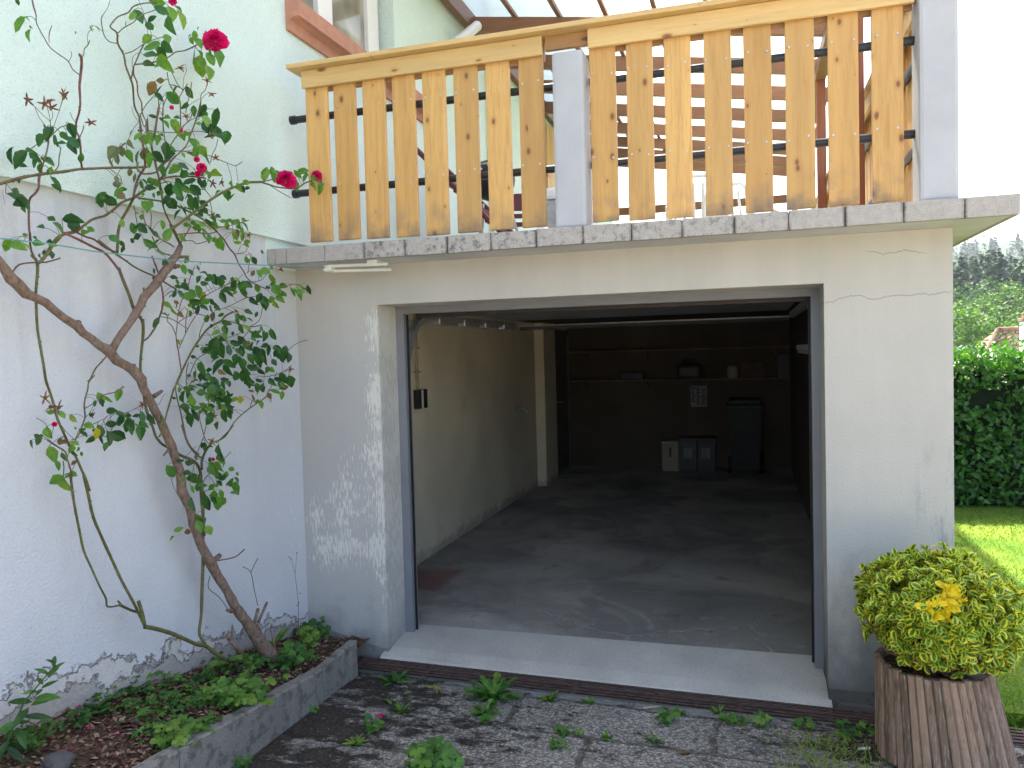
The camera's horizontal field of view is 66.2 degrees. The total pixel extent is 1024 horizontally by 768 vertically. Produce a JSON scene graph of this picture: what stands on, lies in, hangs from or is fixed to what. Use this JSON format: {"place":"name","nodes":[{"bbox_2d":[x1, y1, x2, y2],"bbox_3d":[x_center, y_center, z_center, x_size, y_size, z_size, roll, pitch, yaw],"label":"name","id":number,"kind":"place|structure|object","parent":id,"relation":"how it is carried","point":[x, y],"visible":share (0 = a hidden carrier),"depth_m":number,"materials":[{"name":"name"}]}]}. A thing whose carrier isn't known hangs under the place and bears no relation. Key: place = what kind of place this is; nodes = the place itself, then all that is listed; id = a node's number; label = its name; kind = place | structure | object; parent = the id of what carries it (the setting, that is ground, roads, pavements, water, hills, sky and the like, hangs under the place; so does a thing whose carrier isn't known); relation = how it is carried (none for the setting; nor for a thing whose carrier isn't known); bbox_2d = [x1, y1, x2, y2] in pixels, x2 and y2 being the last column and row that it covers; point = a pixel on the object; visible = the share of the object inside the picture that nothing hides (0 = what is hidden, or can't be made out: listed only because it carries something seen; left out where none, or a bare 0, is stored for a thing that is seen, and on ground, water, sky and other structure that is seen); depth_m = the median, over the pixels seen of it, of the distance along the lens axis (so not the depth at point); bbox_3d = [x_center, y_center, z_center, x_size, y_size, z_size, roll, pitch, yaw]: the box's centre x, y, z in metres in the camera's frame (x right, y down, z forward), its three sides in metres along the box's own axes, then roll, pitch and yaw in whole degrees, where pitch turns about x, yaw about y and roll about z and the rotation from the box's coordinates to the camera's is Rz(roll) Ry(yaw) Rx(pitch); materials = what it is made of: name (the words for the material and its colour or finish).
{"place":"outdoors","nodes":[
{"label":"outdoors","id":0,"kind":"place"},
{"bbox_2d":[0,634,369,767],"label":"planting bed soil","id":1,"kind":"structure","parent":0,"point":[28,758],"depth_m":3.15,"materials":[{"name":"brown soil"}]},
{"bbox_2d":[0,656,64,762],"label":"tall seedling","id":2,"kind":"object","parent":1,"relation":"on","point":[21,738],"visible":1,"depth_m":2.85,"materials":[{"name":"green plant"}]},
{"bbox_2d":[10,718,56,751],"bbox_3d":[-1.759,1.299,2.890,0.150,0.103,0.156,-1,2,17],"label":"bed weed","id":3,"kind":"object","parent":1,"relation":"on","point":[33,739],"visible":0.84,"depth_m":2.89,"materials":[{"name":"green plant"}]},
{"bbox_2d":[40,750,75,767],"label":"stone","id":4,"kind":"object","parent":1,"relation":"on","point":[61,759],"visible":0.99,"depth_m":2.85,"materials":[{"name":"grey stone"}]},
{"bbox_2d":[55,707,90,730],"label":"bed weed","id":5,"kind":"object","parent":1,"relation":"on","point":[83,717],"visible":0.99,"depth_m":3.08,"materials":[{"name":"green plant"}]},
{"bbox_2d":[83,696,110,714],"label":"fern","id":6,"kind":"object","parent":1,"relation":"on","point":[95,709],"visible":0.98,"depth_m":3.20,"materials":[{"name":"green plant"}]},
{"bbox_2d":[0,0,323,663],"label":"climbing rose","id":7,"kind":"object","parent":1,"relation":"on","point":[215,41],"visible":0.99,"depth_m":3.55,"materials":[{"name":"green plant"}]},
{"bbox_2d":[150,714,201,749],"bbox_3d":[-1.356,1.425,3.180,0.197,0.130,0.196,-2,2,-5],"label":"bed weed","id":8,"kind":"object","parent":1,"relation":"on","point":[177,735],"visible":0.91,"depth_m":3.15,"materials":[{"name":"green plant"}]},
{"bbox_2d":[179,710,223,732],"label":"bed weed","id":9,"kind":"object","parent":1,"relation":"on","point":[205,727],"visible":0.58,"depth_m":3.31,"materials":[{"name":"green plant"}]},
{"bbox_2d":[85,628,324,753],"bbox_3d":[-1.520,1.365,3.371,0.454,0.476,2.878,-1,2,17],"label":"ground cover","id":10,"kind":"object","parent":1,"relation":"on","point":[126,702],"visible":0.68,"depth_m":3.47,"materials":[{"name":"green plant"}]},
{"bbox_2d":[191,676,231,707],"bbox_3d":[-1.351,1.400,3.534,0.175,0.118,0.160,-2,2,-20],"label":"bed weed","id":11,"kind":"object","parent":1,"relation":"on","point":[222,681],"visible":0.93,"depth_m":3.52,"materials":[{"name":"green plant"}]},
{"bbox_2d":[208,655,242,667],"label":"fern","id":12,"kind":"object","parent":1,"relation":"on","point":[231,659],"visible":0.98,"depth_m":3.90,"materials":[{"name":"green plant"}]},
{"bbox_2d":[216,677,256,711],"bbox_3d":[-1.252,1.427,3.565,0.170,0.133,0.181,-3,2,-28],"label":"bed weed","id":13,"kind":"object","parent":1,"relation":"on","point":[238,697],"visible":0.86,"depth_m":3.56,"materials":[{"name":"green plant"}]},
{"bbox_2d":[231,670,261,690],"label":"bed weed","id":14,"kind":"object","parent":1,"relation":"on","point":[257,679],"visible":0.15,"depth_m":3.81,"materials":[{"name":"green plant"}]},
{"bbox_2d":[244,651,264,669],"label":"bed weed","id":15,"kind":"object","parent":1,"relation":"on","point":[257,660],"visible":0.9,"depth_m":4.06,"materials":[{"name":"green plant"}]},
{"bbox_2d":[236,675,276,705],"bbox_3d":[-1.205,1.445,3.657,0.209,0.131,0.167,-1,2,17],"label":"bed weed","id":16,"kind":"object","parent":1,"relation":"on","point":[258,690],"visible":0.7,"depth_m":3.66,"materials":[{"name":"green plant"}]},
{"bbox_2d":[252,627,289,646],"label":"fern","id":17,"kind":"object","parent":1,"relation":"on","point":[280,634],"visible":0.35,"depth_m":4.27,"materials":[{"name":"green plant"}]},
{"bbox_2d":[263,640,305,670],"bbox_3d":[-1.197,1.437,4.119,0.209,0.144,0.215,0,3,35],"label":"bed weed","id":18,"kind":"object","parent":1,"relation":"on","point":[287,652],"visible":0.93,"depth_m":4.10,"materials":[{"name":"green plant"}]},
{"bbox_2d":[289,557,300,628],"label":"dry stalk","id":19,"kind":"object","parent":1,"relation":"on","point":[297,595],"visible":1,"depth_m":4.61,"materials":[{"name":"brown plant"}]},
{"bbox_2d":[282,626,319,648],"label":"bed weed","id":20,"kind":"object","parent":1,"relation":"on","point":[305,635],"visible":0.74,"depth_m":4.46,"materials":[{"name":"green plant"}]},
{"bbox_2d":[298,644,318,660],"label":"bed weed","id":21,"kind":"object","parent":1,"relation":"on","point":[304,654],"visible":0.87,"depth_m":4.24,"materials":[{"name":"green plant"}]},
{"bbox_2d":[300,616,330,642],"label":"bed weed","id":22,"kind":"object","parent":1,"relation":"on","point":[312,622],"visible":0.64,"depth_m":4.66,"materials":[{"name":"green plant"}]},
{"bbox_2d":[417,465,823,671],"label":"garage floor","id":23,"kind":"structure","parent":0,"point":[652,555],"depth_m":6.42,"materials":[{"name":"concrete"}]},
{"bbox_2d":[661,439,679,470],"bbox_3d":[2.310,1.025,11.386,0.243,0.430,0.330,-1,2,17],"label":"sorting bin","id":24,"kind":"object","parent":23,"relation":"on","point":[670,454],"visible":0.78,"depth_m":11.23,"materials":[{"name":"beige plastic"}]},
{"bbox_2d":[679,436,697,470],"bbox_3d":[2.546,0.999,11.312,0.248,0.475,0.332,-1,2,17],"label":"sorting bin","id":25,"kind":"object","parent":23,"relation":"on","point":[687,453],"visible":0.89,"depth_m":11.16,"materials":[{"name":"grey plastic"}]},
{"bbox_2d":[697,436,716,471],"bbox_3d":[2.790,0.995,11.238,0.258,0.475,0.332,-1,2,17],"label":"sorting bin","id":26,"kind":"object","parent":23,"relation":"on","point":[706,455],"visible":1,"depth_m":11.09,"materials":[{"name":"black plastic"}]},
{"bbox_2d":[726,397,763,473],"bbox_3d":[3.256,0.714,10.965,0.500,1.028,0.649,-1,2,17],"label":"wheeled bin","id":27,"kind":"object","parent":23,"relation":"on","point":[744,417],"visible":1,"depth_m":10.72,"materials":[{"name":"black plastic"}]},
{"bbox_2d":[237,672,1023,767],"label":"driveway","id":28,"kind":"structure","parent":0,"point":[524,726],"depth_m":3.72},
{"bbox_2d":[132,749,178,767],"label":"kerb stone","id":29,"kind":"object","parent":28,"relation":"on","point":[166,758],"visible":1,"depth_m":3.00,"materials":[{"name":"concrete"}]},
{"bbox_2d":[231,755,252,767],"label":"bed weed","id":30,"kind":"object","parent":28,"relation":"on","point":[242,761],"visible":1,"depth_m":3.39,"materials":[{"name":"green plant"}]},
{"bbox_2d":[167,668,323,767],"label":"kerb stone","id":31,"kind":"object","parent":28,"relation":"on","point":[245,731],"visible":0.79,"depth_m":3.54,"materials":[{"name":"concrete"}]},
{"bbox_2d":[309,704,318,712],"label":"bed weed","id":32,"kind":"object","parent":28,"relation":"on","point":[312,709],"visible":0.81,"depth_m":4.00,"materials":[{"name":"green plant"}]},
{"bbox_2d":[315,640,357,699],"bbox_3d":[-0.965,1.633,4.339,0.062,0.308,0.383,-1,2,17],"label":"kerb stone","id":33,"kind":"object","parent":28,"relation":"on","point":[339,667],"visible":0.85,"depth_m":4.32,"materials":[{"name":"concrete"}]},
{"bbox_2d":[342,733,368,746],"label":"tufted weed","id":34,"kind":"object","parent":28,"relation":"on","point":[357,741],"visible":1,"depth_m":3.66,"materials":[{"name":"green plant"}]},
{"bbox_2d":[362,713,385,733],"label":"clover weed","id":35,"kind":"object","parent":28,"relation":"on","point":[378,722],"visible":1,"depth_m":3.79,"materials":[{"name":"green plant"}]},
{"bbox_2d":[378,669,410,685],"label":"dandelion","id":36,"kind":"object","parent":28,"relation":"on","point":[394,677],"visible":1,"depth_m":4.43,"materials":[{"name":"green plant"}]},
{"bbox_2d":[392,701,410,714],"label":"tufted weed","id":37,"kind":"object","parent":28,"relation":"on","point":[401,709],"visible":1,"depth_m":4.01,"materials":[{"name":"green plant"}]},
{"bbox_2d":[424,684,441,692],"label":"wilted weed","id":38,"kind":"object","parent":28,"relation":"on","point":[430,687],"visible":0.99,"depth_m":4.32,"materials":[{"name":"green plant"}]},
{"bbox_2d":[404,735,464,767],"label":"leafy weed","id":39,"kind":"object","parent":28,"relation":"on","point":[433,752],"visible":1,"depth_m":3.35,"materials":[{"name":"green plant"}]},
{"bbox_2d":[468,698,502,715],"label":"dandelion","id":40,"kind":"object","parent":28,"relation":"on","point":[490,702],"visible":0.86,"depth_m":4.00,"materials":[{"name":"green plant"}]},
{"bbox_2d":[478,713,494,722],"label":"clover weed","id":41,"kind":"object","parent":28,"relation":"on","point":[488,717],"visible":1,"depth_m":3.86,"materials":[{"name":"green plant"}]},
{"bbox_2d":[463,672,522,706],"bbox_3d":[-0.091,1.638,4.202,0.322,0.102,0.315,-1,2,17],"label":"dandelion","id":42,"kind":"object","parent":28,"relation":"on","point":[488,688],"visible":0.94,"depth_m":4.22,"materials":[{"name":"green plant"}]},
{"bbox_2d":[0,633,1023,767],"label":"leaf litter","id":43,"kind":"object","parent":28,"relation":"on","point":[90,727],"visible":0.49,"depth_m":3.26,"materials":[{"name":"brown plant"}]},
{"bbox_2d":[537,690,558,702],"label":"rosette weed","id":44,"kind":"object","parent":28,"relation":"on","point":[551,697],"visible":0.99,"depth_m":4.17,"materials":[{"name":"green plant"}]},
{"bbox_2d":[549,735,568,749],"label":"clover weed","id":45,"kind":"object","parent":28,"relation":"on","point":[552,742],"visible":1,"depth_m":3.58,"materials":[{"name":"green plant"}]},
{"bbox_2d":[554,724,569,735],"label":"clover weed","id":46,"kind":"object","parent":28,"relation":"on","point":[560,730],"visible":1,"depth_m":3.70,"materials":[{"name":"green plant"}]},
{"bbox_2d":[571,727,583,735],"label":"clover weed","id":47,"kind":"object","parent":28,"relation":"on","point":[580,730],"visible":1,"depth_m":3.71,"materials":[{"name":"green plant"}]},
{"bbox_2d":[579,695,596,704],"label":"tufted weed","id":48,"kind":"object","parent":28,"relation":"on","point":[588,702],"visible":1,"depth_m":4.10,"materials":[{"name":"green plant"}]},
{"bbox_2d":[599,730,613,742],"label":"tufted weed","id":49,"kind":"object","parent":28,"relation":"on","point":[610,737],"visible":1,"depth_m":3.68,"materials":[{"name":"green plant"}]},
{"bbox_2d":[644,731,666,743],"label":"dandelion","id":50,"kind":"object","parent":28,"relation":"on","point":[653,738],"visible":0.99,"depth_m":3.64,"materials":[{"name":"green plant"}]},
{"bbox_2d":[654,706,680,726],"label":"clover weed","id":51,"kind":"object","parent":28,"relation":"on","point":[664,716],"visible":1,"depth_m":3.84,"materials":[{"name":"green plant"}]},
{"bbox_2d":[357,656,1023,743],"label":"drain grate","id":52,"kind":"object","parent":28,"relation":"on","point":[432,672],"visible":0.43,"depth_m":4.19,"materials":[{"name":"metal"}]},
{"bbox_2d":[710,704,724,714],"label":"tufted weed","id":53,"kind":"object","parent":28,"relation":"on","point":[716,711],"visible":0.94,"depth_m":3.97,"materials":[{"name":"green plant"}]},
{"bbox_2d":[718,712,738,725],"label":"clover weed","id":54,"kind":"object","parent":28,"relation":"on","point":[731,718],"visible":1,"depth_m":3.82,"materials":[{"name":"green plant"}]},
{"bbox_2d":[734,714,750,726],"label":"clover weed","id":55,"kind":"object","parent":28,"relation":"on","point":[742,718],"visible":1,"depth_m":3.83,"materials":[{"name":"green plant"}]},
{"bbox_2d":[753,710,771,727],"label":"clover weed","id":56,"kind":"object","parent":28,"relation":"on","point":[760,717],"visible":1,"depth_m":3.79,"materials":[{"name":"green plant"}]},
{"bbox_2d":[792,716,815,729],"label":"clover weed","id":57,"kind":"object","parent":28,"relation":"on","point":[797,722],"visible":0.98,"depth_m":3.77,"materials":[{"name":"green plant"}]},
{"bbox_2d":[760,729,890,767],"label":"dry grass","id":58,"kind":"structure","parent":28,"relation":"on","point":[807,740],"depth_m":3.49,"materials":[{"name":"plant"}]},
{"bbox_2d":[834,718,861,743],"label":"clover weed","id":59,"kind":"object","parent":28,"relation":"on","point":[846,733],"visible":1,"depth_m":3.64,"materials":[{"name":"green plant"}]},
{"bbox_2d":[855,719,874,735],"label":"clover weed","id":60,"kind":"object","parent":28,"relation":"on","point":[871,731],"visible":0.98,"depth_m":3.73,"materials":[{"name":"green plant"}]},
{"bbox_2d":[875,645,1018,767],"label":"slatted tub","id":61,"kind":"object","parent":28,"relation":"on","point":[923,719],"visible":0.78,"depth_m":3.24,"materials":[{"name":"brown wood"}]},
{"bbox_2d":[852,541,1023,678],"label":"variegated shrub","id":62,"kind":"object","parent":61,"relation":"on","point":[927,609],"visible":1,"depth_m":3.21,"materials":[{"name":"green plant"}]},
{"bbox_2d":[620,372,644,379],"bbox_3d":[1.780,-0.121,11.584,0.340,0.108,0.207,-1,2,17],"label":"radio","id":63,"kind":"object","parent":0,"point":[632,375],"visible":0.99,"depth_m":11.49,"materials":[{"name":"black plastic"}]},
{"bbox_2d":[613,0,1023,243],"label":"sky","id":64,"kind":"structure","parent":0,"point":[990,32],"materials":[{"name":"white"}]},
{"bbox_2d":[953,240,1023,350],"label":"hill","id":65,"kind":"structure","parent":0,"point":[1003,245],"depth_m":580.54,"materials":[{"name":"green plant"}]},
{"bbox_2d":[953,275,1023,349],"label":"broadleaf wood","id":66,"kind":"object","parent":65,"relation":"on","point":[974,331],"visible":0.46,"depth_m":78.70,"materials":[{"name":"green plant"}]},
{"bbox_2d":[953,229,1023,309],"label":"conifer wood","id":67,"kind":"object","parent":65,"relation":"on","point":[976,270],"visible":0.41,"depth_m":154.05,"materials":[{"name":"green plant"}]},
{"bbox_2d":[954,504,1023,736],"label":"lawn","id":68,"kind":"structure","parent":0,"point":[1002,684],"depth_m":7.03,"materials":[{"name":"green plant"}]},
{"bbox_2d":[953,336,1023,506],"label":"clipped hedge","id":69,"kind":"object","parent":68,"relation":"on","point":[988,426],"visible":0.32,"depth_m":8.66,"materials":[{"name":"green plant"}]},
{"bbox_2d":[993,236,1023,342],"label":"spruce tree","id":70,"kind":"object","parent":68,"relation":"on","point":[1019,298],"visible":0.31,"depth_m":21.24,"materials":[{"name":"green plant"}]},
{"label":"ground","id":71,"kind":"structure","parent":0,"visible":0},
{"bbox_2d":[267,193,1019,714],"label":"garage","id":72,"kind":"structure","parent":71,"relation":"on","point":[857,429],"depth_m":4.60,"materials":[{"name":"paint"}]},
{"bbox_2d":[323,260,391,272],"bbox_3d":[-0.878,-0.671,4.507,0.396,0.058,0.123,-1,2,14],"label":"fluorescent light fixture","id":73,"kind":"object","parent":72,"relation":"attached to","point":[332,267],"visible":1,"depth_m":4.49,"materials":[{"name":"white plastic"}]},
{"bbox_2d":[0,238,324,267],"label":"cable","id":74,"kind":"object","parent":73,"relation":"attached to","point":[148,257],"visible":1,"depth_m":3.19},
{"bbox_2d":[413,314,427,408],"bbox_3d":[-0.776,-0.204,6.590,0.053,0.820,0.190,-1,2,17],"label":"switch box","id":75,"kind":"object","parent":72,"relation":"attached to","point":[420,397],"visible":0.91,"depth_m":6.55,"materials":[{"name":"black plastic"}]},
{"bbox_2d":[417,147,512,232],"bbox_3d":[-0.265,-1.418,6.290,1.032,1.070,0.543,-1,2,17],"label":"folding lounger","id":76,"kind":"object","parent":72,"relation":"on","point":[485,210],"visible":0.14,"depth_m":6.12,"materials":[{"name":"brown wood"}]},
{"bbox_2d":[479,160,517,232],"bbox_3d":[-0.144,-1.381,6.574,0.531,1.001,0.519,-1,2,17],"label":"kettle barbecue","id":77,"kind":"object","parent":72,"relation":"on","point":[484,185],"visible":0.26,"depth_m":6.48,"materials":[{"name":"black metal"}]},
{"bbox_2d":[514,194,521,226],"bbox_3d":[0.073,-1.410,7.992,0.443,0.947,0.510,-2,2,-3],"label":"metal chair","id":78,"kind":"object","parent":72,"relation":"on","point":[517,202],"visible":0.08,"depth_m":7.73,"materials":[{"name":"red metal"}]},
{"bbox_2d":[515,404,527,413],"bbox_3d":[0.119,0.300,9.339,0.152,0.113,0.080,-1,2,17],"label":"water tap","id":79,"kind":"object","parent":72,"relation":"attached to","point":[522,408],"visible":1,"depth_m":9.33,"materials":[{"name":"metal"}]},
{"bbox_2d":[545,123,554,187],"bbox_3d":[0.839,-2.385,11.920,0.030,2.480,2.393,-1,2,17],"label":"boarded screen","id":80,"kind":"object","parent":72,"relation":"on","point":[549,146],"visible":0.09,"depth_m":10.87,"materials":[{"name":"brown wood"}]},
{"bbox_2d":[555,330,571,472],"bbox_3d":[0.745,0.247,11.495,0.097,2.060,0.970,-1,2,17],"label":"side door","id":81,"kind":"structure","parent":72,"relation":"in","point":[561,337],"depth_m":11.55,"materials":[{"name":"metal"}]},
{"bbox_2d":[547,188,597,227],"bbox_3d":[0.501,-1.280,6.707,0.440,0.748,0.390,-1,2,17],"label":"cool box","id":82,"kind":"object","parent":72,"relation":"on","point":[551,211],"visible":0.1,"depth_m":6.58,"materials":[{"name":"plastic"}]},
{"bbox_2d":[552,50,592,227],"bbox_3d":[0.318,-1.255,4.112,0.164,0.905,0.182,-1,2,17],"label":"concrete post","id":83,"kind":"object","parent":72,"relation":"on","point":[572,135],"visible":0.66,"depth_m":4.03,"materials":[{"name":"white concrete"}]},
{"bbox_2d":[286,0,915,242],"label":"balcony railing","id":84,"kind":"object","parent":72,"relation":"on","point":[674,31],"visible":1,"depth_m":3.99,"materials":[{"name":"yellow wood"}]},
{"bbox_2d":[408,297,810,625],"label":"sectional door","id":85,"kind":"structure","parent":72,"relation":"attached to","point":[673,308],"depth_m":5.90,"materials":[{"name":"metal"}]},
{"bbox_2d":[440,0,864,215],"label":"veranda roof","id":86,"kind":"structure","parent":72,"relation":"on","point":[492,16],"depth_m":7.88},
{"bbox_2d":[567,346,789,361],"bbox_3d":[2.365,-0.429,11.391,3.140,0.160,0.290,-1,2,17],"label":"wall shelf","id":87,"kind":"object","parent":72,"relation":"attached to","point":[586,353],"depth_m":11.27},
{"bbox_2d":[568,377,790,389],"bbox_3d":[2.377,0.006,11.408,3.140,0.160,0.290,-1,2,17],"label":"wall shelf","id":88,"kind":"object","parent":72,"relation":"attached to","point":[648,380],"depth_m":11.28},
{"bbox_2d":[677,359,701,378],"bbox_3d":[2.563,-0.218,11.346,0.340,0.278,0.220,-1,2,17],"label":"tool bag","id":89,"kind":"object","parent":88,"relation":"on","point":[689,371],"visible":1,"depth_m":11.26,"materials":[{"name":"black plastic"}]},
{"bbox_2d":[727,365,737,377],"bbox_3d":[3.133,-0.176,11.154,0.159,0.178,0.159,-1,2,17],"label":"canister","id":90,"kind":"object","parent":88,"relation":"on","point":[732,371],"visible":1,"depth_m":11.09,"materials":[{"name":"beige plastic"}]},
{"bbox_2d":[741,362,764,377],"bbox_3d":[3.400,-0.201,11.088,0.310,0.218,0.210,-1,2,17],"label":"cardboard box","id":91,"kind":"object","parent":88,"relation":"on","point":[752,369],"visible":1,"depth_m":10.99,"materials":[{"name":"brown cardboard"}]},
{"bbox_2d":[777,354,789,376],"bbox_3d":[3.788,-0.257,10.973,0.160,0.318,0.200,-1,2,17],"label":"tall box","id":92,"kind":"object","parent":88,"relation":"on","point":[783,365],"visible":1,"depth_m":10.88,"materials":[{"name":"grey plastic"}]},
{"bbox_2d":[665,173,726,219],"bbox_3d":[1.699,-1.405,7.169,0.583,0.901,0.598,-1,2,12],"label":"plastic chair","id":93,"kind":"object","parent":72,"relation":"on","point":[701,175],"visible":0.06,"depth_m":6.92,"materials":[{"name":"white plastic"}]},
{"bbox_2d":[690,386,706,406],"bbox_3d":[2.726,0.179,11.464,0.230,0.310,0.010,-1,2,17],"label":"wall notice","id":94,"kind":"object","parent":72,"relation":"attached to","point":[698,396],"depth_m":11.46,"materials":[{"name":"paper"}]},
{"bbox_2d":[704,181,779,216],"bbox_3d":[2.205,-1.432,7.543,0.596,0.900,0.582,-4,3,-43],"label":"plastic chair","id":95,"kind":"object","parent":72,"relation":"on","point":[740,183],"visible":0.06,"depth_m":7.27,"materials":[{"name":"white plastic"}]},
{"bbox_2d":[796,344,807,353],"bbox_3d":[2.622,-0.311,6.983,0.090,0.081,1.600,-1,2,17],"label":"tube lamp","id":96,"kind":"object","parent":72,"relation":"attached to","point":[800,348],"visible":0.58,"depth_m":6.87,"materials":[{"name":"white plastic"}]},
{"bbox_2d":[813,12,912,208],"bbox_3d":[3.029,-1.534,7.232,0.160,1.002,7.380,-1,2,17],"label":"side railing","id":97,"kind":"object","parent":72,"relation":"on","point":[908,160],"visible":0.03,"depth_m":4.33,"materials":[{"name":"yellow wood"}]},
{"bbox_2d":[911,0,958,200],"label":"concrete post","id":98,"kind":"object","parent":72,"relation":"on","point":[935,126],"visible":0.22,"depth_m":3.53,"materials":[{"name":"white concrete"}]},
{"bbox_2d":[975,312,1023,355],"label":"neighbour house","id":99,"kind":"structure","parent":71,"relation":"on","point":[1008,330],"depth_m":38.54,"materials":[{"name":"paint"}]},
{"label":"gravel yard","id":100,"kind":"structure","parent":0,"visible":0},
{"bbox_2d":[0,0,612,735],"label":"house","id":101,"kind":"structure","parent":100,"relation":"on","point":[52,600],"depth_m":3.62,"materials":[{"name":"paint"}]},
{"bbox_2d":[301,0,378,51],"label":"window","id":102,"kind":"structure","parent":101,"relation":"in","point":[356,19],"depth_m":5.84,"materials":[{"name":"white glass"}]},
{"bbox_2d":[453,21,481,38],"bbox_3d":[-0.429,-3.375,7.574,0.119,0.380,0.467,0,2,28],"label":"downpipe","id":103,"kind":"object","parent":101,"relation":"attached to","point":[473,28],"visible":0.67,"depth_m":7.54,"materials":[{"name":"white plastic"}]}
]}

